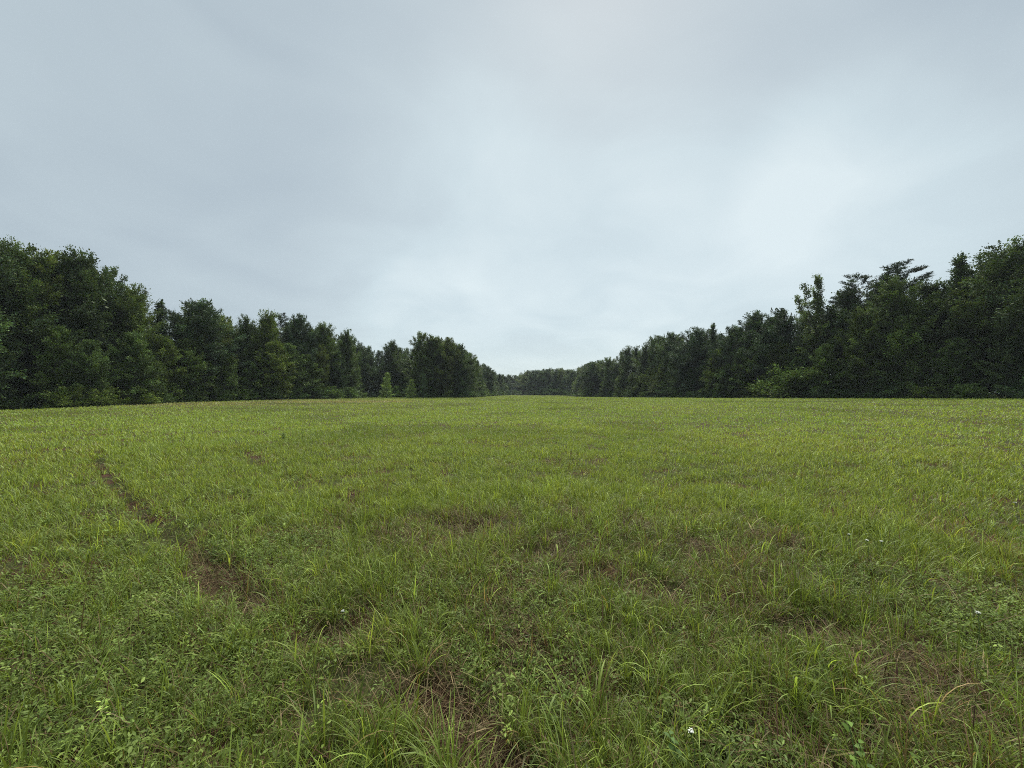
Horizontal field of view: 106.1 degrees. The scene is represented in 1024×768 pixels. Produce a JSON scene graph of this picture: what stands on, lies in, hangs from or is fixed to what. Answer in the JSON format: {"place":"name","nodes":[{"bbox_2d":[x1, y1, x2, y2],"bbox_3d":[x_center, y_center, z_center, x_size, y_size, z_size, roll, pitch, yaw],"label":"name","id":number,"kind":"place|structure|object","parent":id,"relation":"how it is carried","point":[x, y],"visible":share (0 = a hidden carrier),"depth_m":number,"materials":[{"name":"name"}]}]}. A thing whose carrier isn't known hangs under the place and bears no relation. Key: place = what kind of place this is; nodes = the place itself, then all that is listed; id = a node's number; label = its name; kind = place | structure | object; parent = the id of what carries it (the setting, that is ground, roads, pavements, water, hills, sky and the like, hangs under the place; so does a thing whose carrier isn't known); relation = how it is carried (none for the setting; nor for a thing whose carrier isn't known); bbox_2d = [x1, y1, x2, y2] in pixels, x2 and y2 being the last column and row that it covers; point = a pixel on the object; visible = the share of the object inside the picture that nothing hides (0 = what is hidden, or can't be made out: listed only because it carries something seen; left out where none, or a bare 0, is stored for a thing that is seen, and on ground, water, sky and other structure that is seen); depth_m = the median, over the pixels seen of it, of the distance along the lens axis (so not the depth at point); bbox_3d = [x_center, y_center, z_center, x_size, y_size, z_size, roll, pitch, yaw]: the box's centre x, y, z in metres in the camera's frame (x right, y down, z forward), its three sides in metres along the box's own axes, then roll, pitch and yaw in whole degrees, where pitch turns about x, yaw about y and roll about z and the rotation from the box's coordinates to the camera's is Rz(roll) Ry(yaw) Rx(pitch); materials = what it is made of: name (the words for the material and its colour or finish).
{"place":"outdoors","nodes":[
{"label":"outdoors","id":0,"kind":"place"},
{"bbox_2d":[0,391,1023,767],"bbox_3d":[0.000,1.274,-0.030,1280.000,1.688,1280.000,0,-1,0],"label":"ground","id":1,"kind":"structure","parent":0,"point":[168,530],"depth_m":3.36,"materials":[{"name":"green plant"}]},
{"bbox_2d":[0,293,30,408],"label":"edge tree","id":2,"kind":"object","parent":1,"relation":"on","point":[9,358],"visible":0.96,"depth_m":41.85,"materials":[{"name":"green plant"}]},
{"bbox_2d":[0,396,40,409],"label":"shrub","id":3,"kind":"object","parent":1,"relation":"on","point":[13,399],"visible":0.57,"depth_m":42.70,"materials":[{"name":"green plant"}]},
{"bbox_2d":[0,249,61,396],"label":"oak tree","id":4,"kind":"object","parent":1,"relation":"on","point":[43,321],"visible":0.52,"depth_m":44.29,"materials":[{"name":"green plant"}]},
{"bbox_2d":[0,234,63,400],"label":"sweetgum tree","id":5,"kind":"object","parent":1,"relation":"on","point":[27,271],"visible":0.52,"depth_m":45.65,"materials":[{"name":"green plant"}]},
{"bbox_2d":[5,256,70,406],"bbox_3d":[-59.295,-6.478,47.965,6.803,19.016,7.127,1,-2,-40],"label":"poplar tree","id":6,"kind":"object","parent":1,"relation":"on","point":[43,281],"visible":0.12,"depth_m":47.59,"materials":[{"name":"green plant"}]},
{"bbox_2d":[1,247,84,403],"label":"sweetgum tree","id":7,"kind":"object","parent":1,"relation":"on","point":[54,295],"visible":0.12,"depth_m":48.43,"materials":[{"name":"green plant"}]},
{"bbox_2d":[19,323,90,406],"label":"edge tree","id":8,"kind":"object","parent":1,"relation":"on","point":[50,347],"visible":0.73,"depth_m":45.20,"materials":[{"name":"green plant"}]},
{"bbox_2d":[36,384,98,408],"bbox_3d":[-51.599,1.466,44.851,4.727,2.878,4.964,-1,-2,37],"label":"shrub","id":9,"kind":"object","parent":1,"relation":"on","point":[69,396],"visible":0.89,"depth_m":44.28,"materials":[{"name":"green plant"}]},
{"bbox_2d":[0,256,147,391],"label":"oak tree","id":10,"kind":"object","parent":1,"relation":"on","point":[77,315],"visible":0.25,"depth_m":49.73,"materials":[{"name":"green plant"}]},
{"bbox_2d":[50,339,122,401],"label":"edge tree","id":11,"kind":"object","parent":1,"relation":"on","point":[90,369],"visible":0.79,"depth_m":46.65,"materials":[{"name":"green plant"}]},
{"bbox_2d":[39,244,136,386],"bbox_3d":[-57.704,-7.687,51.895,10.963,21.455,10.721,0,-1,-8],"label":"sweetgum tree","id":12,"kind":"object","parent":1,"relation":"on","point":[85,269],"visible":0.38,"depth_m":50.61,"materials":[{"name":"green plant"}]},
{"bbox_2d":[81,385,130,406],"bbox_3d":[-50.421,1.421,47.214,4.684,2.875,5.014,0,-1,-19],"label":"shrub","id":13,"kind":"object","parent":1,"relation":"on","point":[109,401],"visible":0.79,"depth_m":47.03,"materials":[{"name":"green plant"}]},
{"bbox_2d":[95,265,135,388],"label":"sweetgum tree","id":14,"kind":"object","parent":1,"relation":"on","point":[118,282],"visible":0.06,"depth_m":55.39,"materials":[{"name":"green plant"}]},
{"bbox_2d":[92,282,169,390],"bbox_3d":[-54.838,-5.971,55.368,8.702,17.954,8.509,0,-1,-13],"label":"sweetgum tree","id":15,"kind":"object","parent":1,"relation":"on","point":[134,311],"visible":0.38,"depth_m":55.09,"materials":[{"name":"green plant"}]},
{"bbox_2d":[99,331,168,403],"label":"edge tree","id":16,"kind":"object","parent":1,"relation":"on","point":[138,357],"visible":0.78,"depth_m":51.62,"materials":[{"name":"green plant"}]},
{"bbox_2d":[110,385,163,404],"bbox_3d":[-50.402,1.492,51.001,6.901,2.766,6.446,1,-2,-43],"label":"shrub","id":17,"kind":"object","parent":1,"relation":"on","point":[142,400],"visible":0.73,"depth_m":50.76,"materials":[{"name":"green plant"}]},
{"bbox_2d":[151,299,172,369],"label":"spire tree","id":18,"kind":"object","parent":1,"relation":"on","point":[160,317],"visible":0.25,"depth_m":60.84,"materials":[{"name":"green plant"}]},
{"bbox_2d":[134,333,190,399],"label":"edge tree","id":19,"kind":"object","parent":1,"relation":"on","point":[166,344],"visible":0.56,"depth_m":57.62,"materials":[{"name":"green plant"}]},
{"bbox_2d":[154,336,220,400],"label":"edge tree","id":20,"kind":"object","parent":1,"relation":"on","point":[196,365],"visible":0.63,"depth_m":60.75,"materials":[{"name":"green plant"}]},
{"bbox_2d":[174,387,205,402],"bbox_3d":[-50.505,1.661,59.666,4.485,2.602,4.802,1,-1,-23],"label":"shrub","id":21,"kind":"object","parent":1,"relation":"on","point":[188,394],"visible":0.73,"depth_m":59.31,"materials":[{"name":"green plant"}]},
{"bbox_2d":[150,298,250,396],"bbox_3d":[-53.658,-5.987,65.335,15.498,18.050,14.680,0,-1,20],"label":"oak tree","id":22,"kind":"object","parent":1,"relation":"on","point":[207,321],"visible":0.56,"depth_m":63.90,"materials":[{"name":"green plant"}]},
{"bbox_2d":[168,300,241,390],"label":"oak tree","id":23,"kind":"object","parent":1,"relation":"on","point":[204,337],"visible":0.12,"depth_m":67.40,"materials":[{"name":"green plant"}]},
{"bbox_2d":[207,387,236,400],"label":"shrub","id":24,"kind":"object","parent":1,"relation":"on","point":[220,395],"visible":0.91,"depth_m":63.89,"materials":[{"name":"green plant"}]},
{"bbox_2d":[200,355,244,398],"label":"edge tree","id":25,"kind":"object","parent":1,"relation":"on","point":[226,373],"visible":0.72,"depth_m":65.82,"materials":[{"name":"green plant"}]},
{"bbox_2d":[231,313,257,391],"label":"poplar tree","id":26,"kind":"object","parent":1,"relation":"on","point":[244,355],"visible":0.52,"depth_m":71.37,"materials":[{"name":"green plant"}]},
{"bbox_2d":[233,388,260,400],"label":"shrub","id":27,"kind":"object","parent":1,"relation":"on","point":[247,394],"visible":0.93,"depth_m":67.41,"materials":[{"name":"green plant"}]},
{"bbox_2d":[249,309,283,389],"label":"poplar tree","id":28,"kind":"object","parent":1,"relation":"on","point":[268,327],"visible":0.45,"depth_m":73.94,"materials":[{"name":"green plant"}]},
{"bbox_2d":[248,340,298,397],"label":"edge tree","id":29,"kind":"object","parent":1,"relation":"on","point":[273,362],"visible":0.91,"depth_m":71.98,"materials":[{"name":"green plant"}]},
{"bbox_2d":[254,386,293,399],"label":"shrub","id":30,"kind":"object","parent":1,"relation":"on","point":[271,394],"visible":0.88,"depth_m":70.55,"materials":[{"name":"green plant"}]},
{"bbox_2d":[273,312,296,345],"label":"pine tree","id":31,"kind":"object","parent":1,"relation":"on","point":[280,321],"visible":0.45,"depth_m":79.38,"materials":[{"name":"green plant"}]},
{"bbox_2d":[264,342,317,398],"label":"edge tree","id":32,"kind":"object","parent":1,"relation":"on","point":[289,348],"visible":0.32,"depth_m":77.33,"materials":[{"name":"green plant"}]},
{"bbox_2d":[278,313,329,383],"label":"oak tree","id":33,"kind":"object","parent":1,"relation":"on","point":[304,336],"visible":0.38,"depth_m":83.26,"materials":[{"name":"green plant"}]},
{"bbox_2d":[294,354,326,397],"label":"edge tree","id":34,"kind":"object","parent":1,"relation":"on","point":[312,373],"visible":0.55,"depth_m":81.06,"materials":[{"name":"green plant"}]},
{"bbox_2d":[301,385,329,398],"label":"shrub","id":35,"kind":"object","parent":1,"relation":"on","point":[314,391],"visible":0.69,"depth_m":79.94,"materials":[{"name":"green plant"}]},
{"bbox_2d":[313,344,331,393],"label":"poplar tree","id":36,"kind":"object","parent":1,"relation":"on","point":[320,355],"visible":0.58,"depth_m":85.17,"materials":[{"name":"green plant"}]},
{"bbox_2d":[311,321,344,395],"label":"sweetgum tree","id":37,"kind":"object","parent":1,"relation":"on","point":[331,345],"visible":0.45,"depth_m":88.22,"materials":[{"name":"green plant"}]},
{"bbox_2d":[321,385,347,398],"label":"shrub","id":38,"kind":"object","parent":1,"relation":"on","point":[333,393],"visible":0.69,"depth_m":84.89,"materials":[{"name":"green plant"}]},
{"bbox_2d":[324,351,351,393],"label":"sweetgum tree","id":39,"kind":"object","parent":1,"relation":"on","point":[341,372],"visible":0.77,"depth_m":88.63,"materials":[{"name":"green plant"}]},
{"bbox_2d":[337,329,360,388],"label":"poplar tree","id":40,"kind":"object","parent":1,"relation":"on","point":[346,345],"visible":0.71,"depth_m":93.51,"materials":[{"name":"green plant"}]},
{"bbox_2d":[351,344,376,394],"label":"oak tree","id":41,"kind":"object","parent":1,"relation":"on","point":[365,369],"visible":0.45,"depth_m":110.83,"materials":[{"name":"green plant"}]},
{"bbox_2d":[363,345,383,394],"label":"oak tree","id":42,"kind":"object","parent":1,"relation":"on","point":[372,379],"visible":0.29,"depth_m":116.37,"materials":[{"name":"green plant"}]},
{"bbox_2d":[378,372,395,397],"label":"young pine tree","id":43,"kind":"object","parent":1,"relation":"on","point":[385,388],"visible":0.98,"depth_m":95.67,"materials":[{"name":"green plant"}]},
{"bbox_2d":[377,339,399,393],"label":"sweetgum tree","id":44,"kind":"object","parent":1,"relation":"on","point":[389,356],"visible":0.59,"depth_m":120.59,"materials":[{"name":"green plant"}]},
{"bbox_2d":[401,331,439,392],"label":"sweetgum tree","id":45,"kind":"object","parent":1,"relation":"on","point":[419,344],"visible":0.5,"depth_m":104.64,"materials":[{"name":"green plant"}]},
{"bbox_2d":[414,362,443,397],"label":"edge tree","id":46,"kind":"object","parent":1,"relation":"on","point":[427,379],"visible":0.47,"depth_m":102.86,"materials":[{"name":"green plant"}]},
{"bbox_2d":[413,334,449,394],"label":"sweetgum tree","id":47,"kind":"object","parent":1,"relation":"on","point":[435,350],"visible":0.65,"depth_m":103.88,"materials":[{"name":"green plant"}]},
{"bbox_2d":[432,337,469,392],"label":"oak tree","id":48,"kind":"object","parent":1,"relation":"on","point":[446,343],"visible":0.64,"depth_m":104.05,"materials":[{"name":"green plant"}]},
{"bbox_2d":[446,365,469,395],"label":"edge tree","id":49,"kind":"object","parent":1,"relation":"on","point":[457,380],"visible":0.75,"depth_m":103.85,"materials":[{"name":"green plant"}]},
{"bbox_2d":[441,343,475,389],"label":"oak tree","id":50,"kind":"object","parent":1,"relation":"on","point":[463,356],"visible":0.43,"depth_m":105.57,"materials":[{"name":"green plant"}]},
{"bbox_2d":[467,352,481,391],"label":"sweetgum tree","id":51,"kind":"object","parent":1,"relation":"on","point":[471,362],"visible":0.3,"depth_m":112.78,"materials":[{"name":"green plant"}]},
{"bbox_2d":[481,365,496,391],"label":"oak tree","id":52,"kind":"object","parent":1,"relation":"on","point":[489,374],"visible":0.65,"depth_m":170.55,"materials":[{"name":"green plant"}]},
{"bbox_2d":[1,281,1009,407],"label":"woodland","id":53,"kind":"object","parent":1,"relation":"on","point":[996,394],"visible":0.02,"depth_m":53.97,"materials":[{"name":"green plant"}]},
{"bbox_2d":[0,440,1023,767],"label":"weeds","id":54,"kind":"object","parent":1,"relation":"on","point":[954,616],"visible":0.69,"depth_m":2.35,"materials":[{"name":"green plant"}]},
{"bbox_2d":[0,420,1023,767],"bbox_3d":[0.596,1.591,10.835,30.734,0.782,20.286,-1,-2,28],"label":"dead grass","id":55,"kind":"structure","parent":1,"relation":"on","point":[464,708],"depth_m":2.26,"materials":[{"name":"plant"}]},
{"bbox_2d":[579,361,601,393],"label":"oak tree","id":56,"kind":"object","parent":1,"relation":"on","point":[588,377],"visible":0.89,"depth_m":161.73,"materials":[{"name":"green plant"}]},
{"bbox_2d":[600,358,613,395],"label":"sweetgum tree","id":57,"kind":"object","parent":1,"relation":"on","point":[607,375],"visible":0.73,"depth_m":150.18,"materials":[{"name":"green plant"}]},
{"bbox_2d":[605,363,627,392],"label":"sweetgum tree","id":58,"kind":"object","parent":1,"relation":"on","point":[615,370],"visible":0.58,"depth_m":145.01,"materials":[{"name":"green plant"}]},
{"bbox_2d":[617,345,635,388],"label":"poplar tree","id":59,"kind":"object","parent":1,"relation":"on","point":[628,354],"visible":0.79,"depth_m":135.56,"materials":[{"name":"green plant"}]},
{"bbox_2d":[636,343,650,392],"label":"poplar tree","id":60,"kind":"object","parent":1,"relation":"on","point":[642,356],"visible":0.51,"depth_m":122.01,"materials":[{"name":"green plant"}]},
{"bbox_2d":[645,335,661,378],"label":"poplar tree","id":61,"kind":"object","parent":1,"relation":"on","point":[653,353],"visible":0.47,"depth_m":115.54,"materials":[{"name":"green plant"}]},
{"bbox_2d":[648,365,671,396],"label":"edge tree","id":62,"kind":"object","parent":1,"relation":"on","point":[658,374],"visible":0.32,"depth_m":108.33,"materials":[{"name":"green plant"}]},
{"bbox_2d":[652,332,687,388],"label":"oak tree","id":63,"kind":"object","parent":1,"relation":"on","point":[667,345],"visible":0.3,"depth_m":108.00,"materials":[{"name":"green plant"}]},
{"bbox_2d":[667,326,712,392],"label":"oak tree","id":64,"kind":"object","parent":1,"relation":"on","point":[697,343],"visible":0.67,"depth_m":95.30,"materials":[{"name":"green plant"}]},
{"bbox_2d":[681,367,703,396],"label":"edge tree","id":65,"kind":"object","parent":1,"relation":"on","point":[690,384],"visible":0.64,"depth_m":94.19,"materials":[{"name":"green plant"}]},
{"bbox_2d":[699,323,719,385],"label":"spire tree","id":66,"kind":"object","parent":1,"relation":"on","point":[713,333],"visible":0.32,"depth_m":90.02,"materials":[{"name":"green plant"}]},
{"bbox_2d":[699,348,732,395],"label":"edge tree","id":67,"kind":"object","parent":1,"relation":"on","point":[712,379],"visible":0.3,"depth_m":86.04,"materials":[{"name":"green plant"}]},
{"bbox_2d":[704,324,748,391],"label":"oak tree","id":68,"kind":"object","parent":1,"relation":"on","point":[732,341],"visible":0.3,"depth_m":84.14,"materials":[{"name":"green plant"}]},
{"bbox_2d":[713,348,755,396],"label":"edge tree","id":69,"kind":"object","parent":1,"relation":"on","point":[726,375],"visible":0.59,"depth_m":80.83,"materials":[{"name":"green plant"}]},
{"bbox_2d":[730,346,769,395],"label":"edge tree","id":70,"kind":"object","parent":1,"relation":"on","point":[742,366],"visible":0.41,"depth_m":76.87,"materials":[{"name":"green plant"}]},
{"bbox_2d":[730,309,785,389],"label":"sweetgum tree","id":71,"kind":"object","parent":1,"relation":"on","point":[757,318],"visible":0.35,"depth_m":80.01,"materials":[{"name":"green plant"}]},
{"bbox_2d":[749,376,792,397],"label":"shrub","id":72,"kind":"object","parent":1,"relation":"on","point":[775,381],"visible":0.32,"depth_m":69.90,"materials":[{"name":"green plant"}]},
{"bbox_2d":[755,340,798,385],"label":"edge tree","id":73,"kind":"object","parent":1,"relation":"on","point":[784,359],"visible":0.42,"depth_m":72.06,"materials":[{"name":"green plant"}]},
{"bbox_2d":[739,307,821,382],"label":"oak tree","id":74,"kind":"object","parent":1,"relation":"on","point":[772,336],"visible":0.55,"depth_m":73.37,"materials":[{"name":"green plant"}]},
{"bbox_2d":[747,363,845,398],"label":"shrub","id":75,"kind":"object","parent":1,"relation":"on","point":[787,378],"visible":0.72,"depth_m":65.99,"materials":[{"name":"green plant"}]},
{"bbox_2d":[783,356,814,396],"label":"edge tree","id":76,"kind":"object","parent":1,"relation":"on","point":[798,361],"visible":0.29,"depth_m":68.02,"materials":[{"name":"green plant"}]},
{"bbox_2d":[794,273,840,379],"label":"forked poplar tree","id":77,"kind":"object","parent":1,"relation":"on","point":[817,315],"visible":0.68,"depth_m":68.03,"materials":[{"name":"green plant"}]},
{"bbox_2d":[798,377,842,397],"bbox_3d":[51.185,0.700,64.156,6.311,3.689,6.757,0,-1,4],"label":"shrub","id":78,"kind":"object","parent":1,"relation":"on","point":[821,392],"visible":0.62,"depth_m":62.72,"materials":[{"name":"green plant"}]},
{"bbox_2d":[801,343,854,397],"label":"edge tree","id":79,"kind":"object","parent":1,"relation":"on","point":[823,357],"visible":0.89,"depth_m":62.72,"materials":[{"name":"green plant"}]},
{"bbox_2d":[822,296,856,359],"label":"pine tree","id":80,"kind":"object","parent":1,"relation":"on","point":[836,302],"visible":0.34,"depth_m":67.11,"materials":[{"name":"green plant"}]},
{"bbox_2d":[793,284,900,389],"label":"oak tree","id":81,"kind":"object","parent":1,"relation":"on","point":[833,328],"visible":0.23,"depth_m":65.69,"materials":[{"name":"green plant"}]},
{"bbox_2d":[841,720,863,767],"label":"weed","id":82,"kind":"object","parent":1,"relation":"on","point":[847,727],"visible":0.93,"depth_m":1.51,"materials":[{"name":"green plant"}]},
{"bbox_2d":[830,272,877,395],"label":"pine tree","id":83,"kind":"object","parent":1,"relation":"on","point":[862,278],"visible":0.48,"depth_m":65.62,"materials":[{"name":"green plant"}]},
{"bbox_2d":[833,306,888,397],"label":"sweetgum tree","id":84,"kind":"object","parent":1,"relation":"on","point":[860,323],"visible":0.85,"depth_m":59.79,"materials":[{"name":"green plant"}]},
{"bbox_2d":[861,377,911,398],"bbox_3d":[55.283,0.707,57.082,5.365,3.236,5.634,0,-1,18],"label":"shrub","id":85,"kind":"object","parent":1,"relation":"on","point":[879,392],"visible":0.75,"depth_m":56.48,"materials":[{"name":"green plant"}]},
{"bbox_2d":[855,275,940,392],"bbox_3d":[57.996,-7.248,58.213,10.222,19.141,9.996,-1,-2,31],"label":"sweetgum tree","id":86,"kind":"object","parent":1,"relation":"on","point":[897,297],"visible":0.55,"depth_m":57.67,"materials":[{"name":"green plant"}]},
{"bbox_2d":[868,259,939,321],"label":"pine tree","id":87,"kind":"object","parent":1,"relation":"on","point":[893,269],"visible":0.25,"depth_m":60.87,"materials":[{"name":"green plant"}]},
{"bbox_2d":[869,314,945,397],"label":"edge tree","id":88,"kind":"object","parent":1,"relation":"on","point":[903,328],"visible":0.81,"depth_m":55.13,"materials":[{"name":"green plant"}]},
{"bbox_2d":[895,277,954,383],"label":"sweetgum tree","id":89,"kind":"object","parent":1,"relation":"on","point":[925,291],"visible":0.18,"depth_m":56.64,"materials":[{"name":"green plant"}]},
{"bbox_2d":[902,382,953,398],"bbox_3d":[57.194,0.944,52.650,6.038,2.391,5.639,0,-1,20],"label":"shrub","id":90,"kind":"object","parent":1,"relation":"on","point":[925,390],"visible":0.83,"depth_m":52.10,"materials":[{"name":"green plant"}]},
{"bbox_2d":[899,277,996,390],"bbox_3d":[64.924,-6.835,55.958,15.605,17.967,14.886,-1,-2,30],"label":"oak tree","id":91,"kind":"object","parent":1,"relation":"on","point":[946,305],"visible":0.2,"depth_m":54.03,"materials":[{"name":"green plant"}]},
{"bbox_2d":[930,252,988,391],"bbox_3d":[63.278,-8.334,54.685,7.704,20.935,7.225,1,-2,-44],"label":"spire tree","id":92,"kind":"object","parent":1,"relation":"on","point":[959,263],"visible":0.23,"depth_m":54.52,"materials":[{"name":"green plant"}]},
{"bbox_2d":[923,251,1002,391],"bbox_3d":[67.045,-8.389,54.248,14.364,20.963,13.703,0,-1,-9],"label":"oak tree","id":93,"kind":"object","parent":1,"relation":"on","point":[979,260],"visible":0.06,"depth_m":54.22,"materials":[{"name":"green plant"}]},
{"bbox_2d":[947,382,993,398],"bbox_3d":[58.146,0.872,48.681,3.758,2.299,3.947,-1,-2,35],"label":"shrub","id":94,"kind":"object","parent":1,"relation":"on","point":[966,391],"visible":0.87,"depth_m":48.37,"materials":[{"name":"green plant"}]},
{"bbox_2d":[930,254,1023,391],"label":"oak tree","id":95,"kind":"object","parent":1,"relation":"on","point":[982,313],"visible":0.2,"depth_m":50.67,"materials":[{"name":"green plant"}]},
{"bbox_2d":[943,235,1023,396],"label":"sweetgum tree","id":96,"kind":"object","parent":1,"relation":"on","point":[996,253],"visible":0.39,"depth_m":50.05,"materials":[{"name":"green plant"}]},
{"bbox_2d":[963,241,1023,383],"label":"oak tree","id":97,"kind":"object","parent":1,"relation":"on","point":[1013,296],"visible":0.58,"depth_m":47.38,"materials":[{"name":"green plant"}]},
{"bbox_2d":[994,376,1023,398],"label":"shrub","id":98,"kind":"object","parent":1,"relation":"on","point":[1018,390],"visible":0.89,"depth_m":45.26,"materials":[{"name":"green plant"}]},
{"bbox_2d":[0,0,1023,392],"label":"sky","id":99,"kind":"structure","parent":0,"point":[530,185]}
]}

